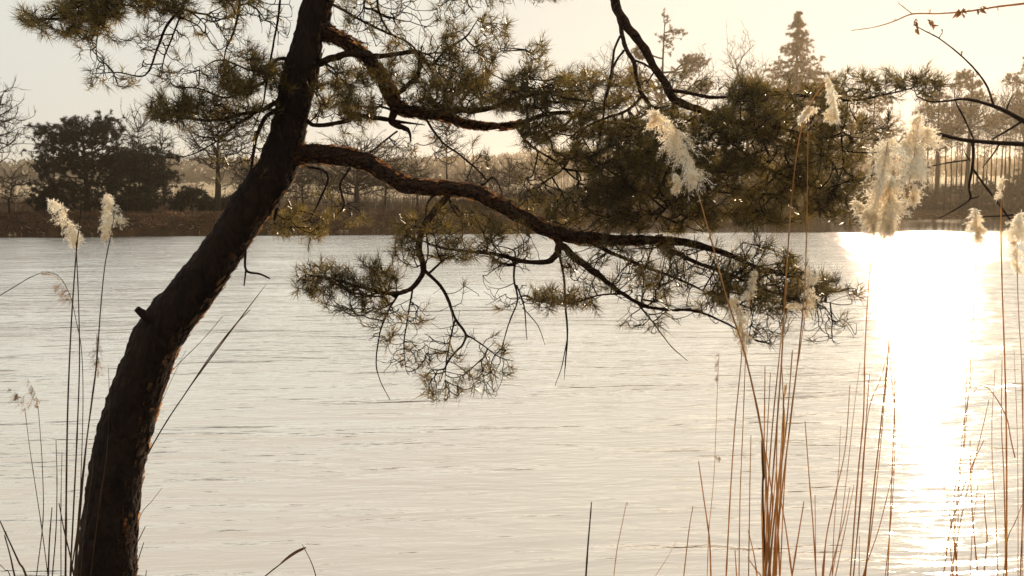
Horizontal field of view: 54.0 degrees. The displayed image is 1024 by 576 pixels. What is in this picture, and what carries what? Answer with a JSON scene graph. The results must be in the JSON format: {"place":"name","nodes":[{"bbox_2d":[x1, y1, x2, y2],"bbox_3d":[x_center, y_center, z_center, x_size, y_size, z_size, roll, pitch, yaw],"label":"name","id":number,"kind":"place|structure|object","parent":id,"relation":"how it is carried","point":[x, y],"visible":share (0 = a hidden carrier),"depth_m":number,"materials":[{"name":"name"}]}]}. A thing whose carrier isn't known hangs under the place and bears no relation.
{"place":"outdoors","nodes":[
{"label":"outdoors","id":0,"kind":"place"},
{"bbox_2d":[0,219,1023,575],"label":"lake water","id":1,"kind":"structure","parent":0,"point":[290,427],"depth_m":11.14,"materials":[{"name":"white liquid"}]},
{"bbox_2d":[585,502,591,575],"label":"reed","id":2,"kind":"object","parent":1,"relation":"in","point":[588,541],"visible":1,"depth_m":4.30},
{"bbox_2d":[698,461,711,575],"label":"reed","id":3,"kind":"object","parent":1,"relation":"in","point":[707,522],"visible":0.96,"depth_m":4.40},
{"bbox_2d":[642,106,770,575],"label":"reed","id":4,"kind":"object","parent":1,"relation":"in","point":[692,173],"visible":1,"depth_m":3.70,"materials":[{"name":"plant"}]},
{"bbox_2d":[707,355,720,575],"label":"reed","id":5,"kind":"object","parent":1,"relation":"in","point":[719,458],"visible":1,"depth_m":4.30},
{"bbox_2d":[724,297,753,575],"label":"reed","id":6,"kind":"object","parent":1,"relation":"in","point":[744,334],"visible":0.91,"depth_m":4.00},
{"bbox_2d":[738,270,758,575],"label":"reed","id":7,"kind":"object","parent":1,"relation":"in","point":[746,295],"visible":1,"depth_m":4.10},
{"bbox_2d":[748,442,750,575],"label":"reed","id":8,"kind":"object","parent":1,"relation":"in","point":[749,511],"visible":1,"depth_m":3.97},
{"bbox_2d":[761,368,764,569],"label":"reed","id":9,"kind":"object","parent":1,"relation":"in","point":[761,488],"visible":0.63,"depth_m":4.24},
{"bbox_2d":[761,438,766,575],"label":"reed","id":10,"kind":"object","parent":1,"relation":"in","point":[762,463],"visible":0.63,"depth_m":3.90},
{"bbox_2d":[762,372,770,575],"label":"reed","id":11,"kind":"object","parent":1,"relation":"in","point":[766,466],"visible":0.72,"depth_m":3.99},
{"bbox_2d":[764,280,787,573],"bbox_3d":[0.983,0.767,3.806,0.025,1.591,0.176,3,6,35],"label":"reed","id":12,"kind":"object","parent":1,"relation":"in","point":[771,440],"visible":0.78,"depth_m":3.80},
{"bbox_2d":[770,385,784,561],"bbox_3d":[1.109,1.016,4.263,0.151,1.205,0.011,-5,7,-45],"label":"reed","id":13,"kind":"object","parent":1,"relation":"in","point":[779,467],"visible":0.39,"depth_m":4.26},
{"bbox_2d":[776,400,780,575],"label":"reed","id":14,"kind":"object","parent":1,"relation":"in","point":[777,505],"visible":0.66,"depth_m":3.86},
{"bbox_2d":[775,370,783,575],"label":"reed","id":15,"kind":"object","parent":1,"relation":"in","point":[781,459],"visible":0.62,"depth_m":3.86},
{"bbox_2d":[772,384,786,575],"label":"reed","id":16,"kind":"object","parent":1,"relation":"in","point":[775,532],"visible":0.69,"depth_m":3.90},
{"bbox_2d":[767,350,792,575],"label":"reed","id":17,"kind":"object","parent":1,"relation":"in","point":[781,463],"visible":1,"depth_m":3.72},
{"bbox_2d":[773,131,808,575],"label":"reed","id":18,"kind":"object","parent":1,"relation":"in","point":[777,538],"visible":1,"depth_m":3.65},
{"bbox_2d":[780,267,822,569],"bbox_3d":[1.126,0.744,4.038,0.256,1.668,0.111,-3,6,-32],"label":"reed","id":19,"kind":"object","parent":1,"relation":"in","point":[809,301],"visible":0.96,"depth_m":4.00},
{"bbox_2d":[764,74,840,575],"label":"reed","id":20,"kind":"object","parent":1,"relation":"in","point":[833,115],"visible":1,"depth_m":3.60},
{"bbox_2d":[805,422,816,575],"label":"reed","id":21,"kind":"object","parent":1,"relation":"in","point":[810,498],"visible":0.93,"depth_m":3.82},
{"bbox_2d":[823,387,849,575],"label":"reed","id":22,"kind":"object","parent":1,"relation":"in","point":[836,487],"visible":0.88,"depth_m":3.75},
{"bbox_2d":[832,429,840,570],"bbox_3d":[1.150,1.011,3.601,0.008,1.030,0.106,3,6,29],"label":"reed","id":23,"kind":"object","parent":1,"relation":"in","point":[835,504],"visible":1,"depth_m":3.60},
{"bbox_2d":[832,365,859,575],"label":"reed","id":24,"kind":"object","parent":1,"relation":"in","point":[846,481],"visible":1,"depth_m":3.48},
{"bbox_2d":[854,374,869,571],"bbox_3d":[1.258,0.927,3.675,0.006,1.220,0.150,5,7,44],"label":"reed","id":25,"kind":"object","parent":1,"relation":"in","point":[862,466],"visible":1,"depth_m":3.67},
{"bbox_2d":[853,345,892,575],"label":"reed","id":26,"kind":"object","parent":1,"relation":"in","point":[863,469],"visible":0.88,"depth_m":3.67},
{"bbox_2d":[864,366,887,575],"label":"reed","id":27,"kind":"object","parent":1,"relation":"in","point":[877,473],"visible":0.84,"depth_m":3.57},
{"bbox_2d":[849,137,912,575],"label":"reed","id":28,"kind":"object","parent":1,"relation":"in","point":[881,191],"visible":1,"depth_m":3.30,"materials":[{"name":"plant"}]},
{"bbox_2d":[856,195,909,575],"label":"reed","id":29,"kind":"object","parent":1,"relation":"in","point":[889,231],"visible":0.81,"depth_m":3.30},
{"bbox_2d":[885,245,897,575],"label":"reed","id":30,"kind":"object","parent":1,"relation":"in","point":[894,457],"visible":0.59,"depth_m":3.60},
{"bbox_2d":[865,112,949,575],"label":"reed","id":31,"kind":"object","parent":1,"relation":"in","point":[916,135],"visible":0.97,"depth_m":3.35,"materials":[{"name":"plant"}]},
{"bbox_2d":[953,350,967,575],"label":"reed","id":32,"kind":"object","parent":1,"relation":"in","point":[959,465],"visible":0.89,"depth_m":3.69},
{"bbox_2d":[943,440,983,575],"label":"reed","id":33,"kind":"object","parent":1,"relation":"in","point":[955,511],"visible":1,"depth_m":3.31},
{"bbox_2d":[953,362,973,575],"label":"reed","id":34,"kind":"object","parent":1,"relation":"in","point":[960,475],"visible":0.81,"depth_m":3.87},
{"bbox_2d":[950,400,988,575],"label":"reed","id":35,"kind":"object","parent":1,"relation":"in","point":[967,487],"visible":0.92,"depth_m":4.00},
{"bbox_2d":[956,208,986,575],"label":"reed","id":36,"kind":"object","parent":1,"relation":"in","point":[978,231],"visible":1,"depth_m":3.60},
{"bbox_2d":[970,444,978,575],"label":"reed","id":37,"kind":"object","parent":1,"relation":"in","point":[972,517],"visible":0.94,"depth_m":4.18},
{"bbox_2d":[991,373,997,575],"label":"reed","id":38,"kind":"object","parent":1,"relation":"in","point":[993,487],"visible":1,"depth_m":3.99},
{"bbox_2d":[994,175,1009,568],"bbox_3d":[1.701,0.558,3.510,0.061,1.912,0.193,0,5,0],"label":"reed","id":39,"kind":"object","parent":1,"relation":"in","point":[1001,186],"visible":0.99,"depth_m":3.50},
{"bbox_2d":[1001,371,1006,575],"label":"reed","id":40,"kind":"object","parent":1,"relation":"in","point":[1003,476],"visible":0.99,"depth_m":3.42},
{"bbox_2d":[1004,210,1023,512],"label":"reed","id":41,"kind":"object","parent":1,"relation":"in","point":[1017,230],"visible":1,"depth_m":3.50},
{"bbox_2d":[0,157,1023,234],"bbox_3d":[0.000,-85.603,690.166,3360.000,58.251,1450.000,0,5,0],"label":"ground","id":42,"kind":"structure","parent":0,"point":[155,229],"depth_m":81.14,"materials":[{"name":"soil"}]},
{"bbox_2d":[0,521,26,575],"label":"reed","id":43,"kind":"object","parent":42,"relation":"on","point":[22,567],"visible":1,"depth_m":3.90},
{"bbox_2d":[0,72,36,169],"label":"leafless tree","id":44,"kind":"object","parent":42,"relation":"on","point":[7,111],"visible":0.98,"depth_m":79.81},
{"bbox_2d":[0,162,46,212],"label":"leafless tree","id":45,"kind":"object","parent":42,"relation":"on","point":[12,187],"visible":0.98,"depth_m":75.70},
{"bbox_2d":[7,389,47,569],"bbox_3d":[-1.840,0.977,3.934,0.254,1.186,0.082,2,5,24],"label":"reed","id":46,"kind":"object","parent":42,"relation":"on","point":[14,398],"visible":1,"depth_m":3.90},
{"bbox_2d":[27,381,43,575],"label":"reed","id":47,"kind":"object","parent":42,"relation":"on","point":[32,392],"visible":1,"depth_m":4.00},
{"bbox_2d":[52,445,57,575],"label":"reed","id":48,"kind":"object","parent":42,"relation":"on","point":[56,513],"visible":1,"depth_m":3.90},
{"bbox_2d":[60,461,61,575],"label":"reed","id":49,"kind":"object","parent":42,"relation":"on","point":[60,522],"visible":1,"depth_m":3.90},
{"bbox_2d":[46,271,82,575],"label":"reed","id":50,"kind":"object","parent":42,"relation":"on","point":[55,291],"visible":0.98,"depth_m":4.20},
{"bbox_2d":[46,198,86,575],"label":"reed","id":51,"kind":"object","parent":42,"relation":"on","point":[55,205],"visible":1,"depth_m":4.00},
{"bbox_2d":[64,192,81,575],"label":"reed","id":52,"kind":"object","parent":42,"relation":"on","point":[65,572],"visible":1,"depth_m":4.00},
{"bbox_2d":[70,483,82,575],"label":"reed","id":53,"kind":"object","parent":42,"relation":"on","point":[76,532],"visible":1,"depth_m":3.90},
{"bbox_2d":[18,109,147,211],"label":"evergreen tree","id":54,"kind":"object","parent":42,"relation":"on","point":[72,135],"visible":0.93,"depth_m":78.76,"materials":[{"name":"leaves"},{"name":"bark"}]},
{"bbox_2d":[80,461,92,575],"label":"reed","id":55,"kind":"object","parent":42,"relation":"on","point":[85,521],"visible":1,"depth_m":3.90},
{"bbox_2d":[75,338,105,575],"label":"reed","id":56,"kind":"object","parent":42,"relation":"on","point":[96,343],"visible":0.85,"depth_m":4.30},
{"bbox_2d":[90,367,108,575],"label":"reed","id":57,"kind":"object","parent":42,"relation":"on","point":[101,487],"visible":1,"depth_m":3.90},
{"bbox_2d":[74,194,129,574],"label":"reed","id":58,"kind":"object","parent":42,"relation":"on","point":[108,223],"visible":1,"depth_m":4.10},
{"bbox_2d":[0,176,203,211],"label":"thicket","id":59,"kind":"object","parent":42,"relation":"on","point":[12,207],"visible":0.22,"depth_m":83.05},
{"bbox_2d":[97,192,143,211],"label":"evergreen bush","id":60,"kind":"object","parent":42,"relation":"on","point":[123,205],"visible":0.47,"depth_m":81.32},
{"bbox_2d":[119,97,157,186],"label":"leafless tree","id":61,"kind":"object","parent":42,"relation":"on","point":[137,137],"visible":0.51,"depth_m":91.06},
{"bbox_2d":[106,143,184,211],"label":"evergreen tree","id":62,"kind":"object","parent":42,"relation":"on","point":[151,181],"visible":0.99,"depth_m":77.90,"materials":[{"name":"leaves"},{"name":"bark"}]},
{"bbox_2d":[145,123,179,209],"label":"leafless tree","id":63,"kind":"object","parent":42,"relation":"on","point":[166,138],"visible":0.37,"depth_m":89.29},
{"bbox_2d":[161,183,214,211],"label":"evergreen bush","id":64,"kind":"object","parent":42,"relation":"on","point":[203,202],"visible":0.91,"depth_m":81.29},
{"bbox_2d":[148,285,265,453],"bbox_3d":[-1.752,0.956,5.518,0.833,1.957,0.071,-1,5,-10],"label":"reed","id":65,"kind":"object","parent":42,"relation":"on","point":[213,352],"visible":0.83,"depth_m":5.50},
{"bbox_2d":[168,99,261,211],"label":"leafless tree","id":66,"kind":"object","parent":42,"relation":"on","point":[217,203],"visible":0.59,"depth_m":81.16,"materials":[{"name":"plant"}]},
{"bbox_2d":[208,194,231,211],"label":"evergreen bush","id":67,"kind":"object","parent":42,"relation":"on","point":[225,200],"visible":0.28,"depth_m":83.27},
{"bbox_2d":[224,155,257,194],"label":"leafless tree","id":68,"kind":"object","parent":42,"relation":"on","point":[241,177],"visible":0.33,"depth_m":87.20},
{"bbox_2d":[288,163,324,207],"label":"leafless tree","id":69,"kind":"object","parent":42,"relation":"on","point":[304,180],"visible":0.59,"depth_m":89.36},
{"bbox_2d":[314,168,348,210],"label":"leafless tree","id":70,"kind":"object","parent":42,"relation":"on","point":[331,189],"visible":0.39,"depth_m":91.36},
{"bbox_2d":[297,125,427,210],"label":"leafless tree","id":71,"kind":"object","parent":42,"relation":"on","point":[356,182],"visible":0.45,"depth_m":86.86,"materials":[{"name":"plant"}]},
{"bbox_2d":[188,185,541,212],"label":"thicket","id":72,"kind":"object","parent":42,"relation":"on","point":[380,206],"visible":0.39,"depth_m":90.86,"materials":[{"name":"plant"}]},
{"bbox_2d":[369,143,410,208],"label":"leafless tree","id":73,"kind":"object","parent":42,"relation":"on","point":[386,192],"visible":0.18,"depth_m":92.51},
{"bbox_2d":[228,149,570,210],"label":"thicket","id":74,"kind":"object","parent":42,"relation":"on","point":[547,195],"visible":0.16,"depth_m":96.89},
{"bbox_2d":[400,150,444,209],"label":"leafless tree","id":75,"kind":"object","parent":42,"relation":"on","point":[424,176],"visible":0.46,"depth_m":93.24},
{"bbox_2d":[426,101,468,178],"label":"leafless tree","id":76,"kind":"object","parent":42,"relation":"on","point":[447,127],"visible":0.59,"depth_m":95.13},
{"bbox_2d":[448,162,503,191],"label":"leafless tree","id":77,"kind":"object","parent":42,"relation":"on","point":[474,173],"visible":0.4,"depth_m":96.07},
{"bbox_2d":[9,0,963,575],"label":"pine tree","id":78,"kind":"object","parent":42,"relation":"on","point":[175,310],"visible":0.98,"depth_m":4.82,"materials":[{"name":"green plant"}]},
{"bbox_2d":[486,152,531,198],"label":"leafless tree","id":79,"kind":"object","parent":42,"relation":"on","point":[510,165],"visible":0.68,"depth_m":100.05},
{"bbox_2d":[0,147,1021,186],"bbox_3d":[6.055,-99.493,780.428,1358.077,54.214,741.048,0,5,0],"label":"ridge woodland","id":80,"kind":"object","parent":42,"relation":"on","point":[190,172],"visible":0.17,"depth_m":518.32,"materials":[{"name":"plant"}]},
{"bbox_2d":[0,203,1023,234],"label":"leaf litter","id":81,"kind":"object","parent":42,"relation":"on","point":[203,213],"visible":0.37,"depth_m":75.26,"materials":[{"name":"plant"}]},
{"bbox_2d":[490,189,560,207],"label":"evergreen bush","id":82,"kind":"object","parent":42,"relation":"on","point":[521,192],"visible":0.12,"depth_m":97.99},
{"bbox_2d":[541,185,588,203],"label":"evergreen bush","id":83,"kind":"object","parent":42,"relation":"on","point":[568,188],"visible":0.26,"depth_m":110.86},
{"bbox_2d":[450,153,772,198],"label":"wood","id":84,"kind":"object","parent":42,"relation":"on","point":[550,181],"visible":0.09,"depth_m":194.32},
{"bbox_2d":[580,41,644,174],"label":"leafless tree","id":85,"kind":"object","parent":42,"relation":"on","point":[610,60],"visible":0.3,"depth_m":137.74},
{"bbox_2d":[608,9,713,113],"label":"pine tree","id":86,"kind":"object","parent":42,"relation":"on","point":[693,61],"visible":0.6,"depth_m":135.57,"materials":[{"name":"plant"}]},
{"bbox_2d":[527,183,823,219],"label":"thicket","id":87,"kind":"object","parent":42,"relation":"on","point":[787,209],"visible":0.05,"depth_m":123.60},
{"bbox_2d":[664,42,730,167],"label":"leafless tree","id":88,"kind":"object","parent":42,"relation":"on","point":[700,81],"visible":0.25,"depth_m":140.58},
{"bbox_2d":[712,21,765,141],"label":"leafless tree","id":89,"kind":"object","parent":42,"relation":"on","point":[732,67],"visible":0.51,"depth_m":137.46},
{"bbox_2d":[733,38,772,151],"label":"leafless tree","id":90,"kind":"object","parent":42,"relation":"on","point":[754,71],"visible":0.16,"depth_m":139.57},
{"bbox_2d":[720,165,798,197],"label":"evergreen bush","id":91,"kind":"object","parent":42,"relation":"on","point":[746,182],"visible":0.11,"depth_m":134.38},
{"bbox_2d":[744,10,845,189],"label":"spruce tree","id":92,"kind":"object","parent":42,"relation":"on","point":[798,23],"visible":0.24,"depth_m":136.91,"materials":[{"name":"plant"}]},
{"bbox_2d":[801,84,860,168],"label":"pine tree","id":93,"kind":"object","parent":42,"relation":"on","point":[856,141],"visible":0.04,"depth_m":137.65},
{"bbox_2d":[822,167,888,204],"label":"evergreen bush","id":94,"kind":"object","parent":42,"relation":"on","point":[853,173],"visible":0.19,"depth_m":136.63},
{"bbox_2d":[839,87,891,183],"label":"leafless tree","id":95,"kind":"object","parent":42,"relation":"on","point":[861,117],"visible":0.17,"depth_m":141.70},
{"bbox_2d":[835,94,908,179],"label":"pine tree","id":96,"kind":"object","parent":42,"relation":"on","point":[884,100],"visible":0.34,"depth_m":139.62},
{"bbox_2d":[856,104,909,171],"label":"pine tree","id":97,"kind":"object","parent":42,"relation":"on","point":[898,129],"visible":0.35,"depth_m":140.87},
{"bbox_2d":[860,171,927,202],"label":"evergreen bush","id":98,"kind":"object","parent":42,"relation":"on","point":[915,183],"visible":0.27,"depth_m":136.94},
{"bbox_2d":[773,104,1021,193],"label":"wood","id":99,"kind":"object","parent":42,"relation":"on","point":[959,168],"visible":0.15,"depth_m":166.10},
{"bbox_2d":[780,177,1015,208],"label":"thicket","id":100,"kind":"object","parent":42,"relation":"on","point":[955,197],"visible":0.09,"depth_m":139.17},
{"bbox_2d":[907,94,942,209],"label":"slender tree","id":101,"kind":"object","parent":42,"relation":"on","point":[926,123],"visible":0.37,"depth_m":135.38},
{"bbox_2d":[836,1,1023,226],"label":"bare tree","id":102,"kind":"object","parent":42,"relation":"on","point":[958,12],"visible":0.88,"depth_m":4.30,"materials":[{"name":"brown plant"}]},
{"bbox_2d":[917,94,942,204],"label":"slender tree","id":103,"kind":"object","parent":42,"relation":"on","point":[931,130],"visible":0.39,"depth_m":136.79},
{"bbox_2d":[911,90,967,203],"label":"pine tree","id":104,"kind":"object","parent":42,"relation":"on","point":[925,109],"visible":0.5,"depth_m":136.77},
{"bbox_2d":[903,181,979,209],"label":"evergreen bush","id":105,"kind":"object","parent":42,"relation":"on","point":[939,197],"visible":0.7,"depth_m":136.66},
{"bbox_2d":[930,90,969,211],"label":"slender tree","id":106,"kind":"object","parent":42,"relation":"on","point":[946,126],"visible":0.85,"depth_m":132.78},
{"bbox_2d":[939,76,964,210],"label":"slender tree","id":107,"kind":"object","parent":42,"relation":"on","point":[954,132],"visible":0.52,"depth_m":135.68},
{"bbox_2d":[947,89,980,200],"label":"slender tree","id":108,"kind":"object","parent":42,"relation":"on","point":[962,142],"visible":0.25,"depth_m":140.39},
{"bbox_2d":[964,86,986,205],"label":"slender tree","id":109,"kind":"object","parent":42,"relation":"on","point":[974,135],"visible":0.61,"depth_m":136.21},
{"bbox_2d":[939,68,1012,211],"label":"pine tree","id":110,"kind":"object","parent":42,"relation":"on","point":[971,86],"visible":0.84,"depth_m":134.40,"materials":[{"name":"plant"}]},
{"bbox_2d":[961,80,994,183],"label":"slender tree","id":111,"kind":"object","parent":42,"relation":"on","point":[980,132],"visible":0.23,"depth_m":141.29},
{"bbox_2d":[973,100,999,208],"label":"slender tree","id":112,"kind":"object","parent":42,"relation":"on","point":[986,135],"visible":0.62,"depth_m":137.42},
{"bbox_2d":[958,173,1023,211],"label":"evergreen bush","id":113,"kind":"object","parent":42,"relation":"on","point":[986,198],"visible":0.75,"depth_m":134.62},
{"bbox_2d":[986,97,1010,184],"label":"slender tree","id":114,"kind":"object","parent":42,"relation":"on","point":[998,128],"visible":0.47,"depth_m":138.79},
{"bbox_2d":[987,84,1020,177],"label":"slender tree","id":115,"kind":"object","parent":42,"relation":"on","point":[1003,124],"visible":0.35,"depth_m":139.50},
{"bbox_2d":[992,89,1022,185],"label":"slender tree","id":116,"kind":"object","parent":42,"relation":"on","point":[1006,138],"visible":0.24,"depth_m":143.00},
{"bbox_2d":[995,74,1022,172],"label":"slender tree","id":117,"kind":"object","parent":42,"relation":"on","point":[1009,170],"visible":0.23,"depth_m":143.04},
{"bbox_2d":[1000,57,1023,209],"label":"pine tree","id":118,"kind":"object","parent":42,"relation":"on","point":[1017,81],"visible":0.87,"depth_m":134.67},
{"bbox_2d":[1003,168,1023,212],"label":"evergreen bush","id":119,"kind":"object","parent":42,"relation":"on","point":[1019,202],"visible":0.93,"depth_m":133.13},
{"bbox_2d":[1005,99,1023,209],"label":"slender tree","id":120,"kind":"object","parent":42,"relation":"on","point":[1012,139],"visible":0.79,"depth_m":133.98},
{"bbox_2d":[0,0,1023,164],"label":"sky","id":121,"kind":"structure","parent":0,"point":[992,42],"materials":[{"name":"white"}]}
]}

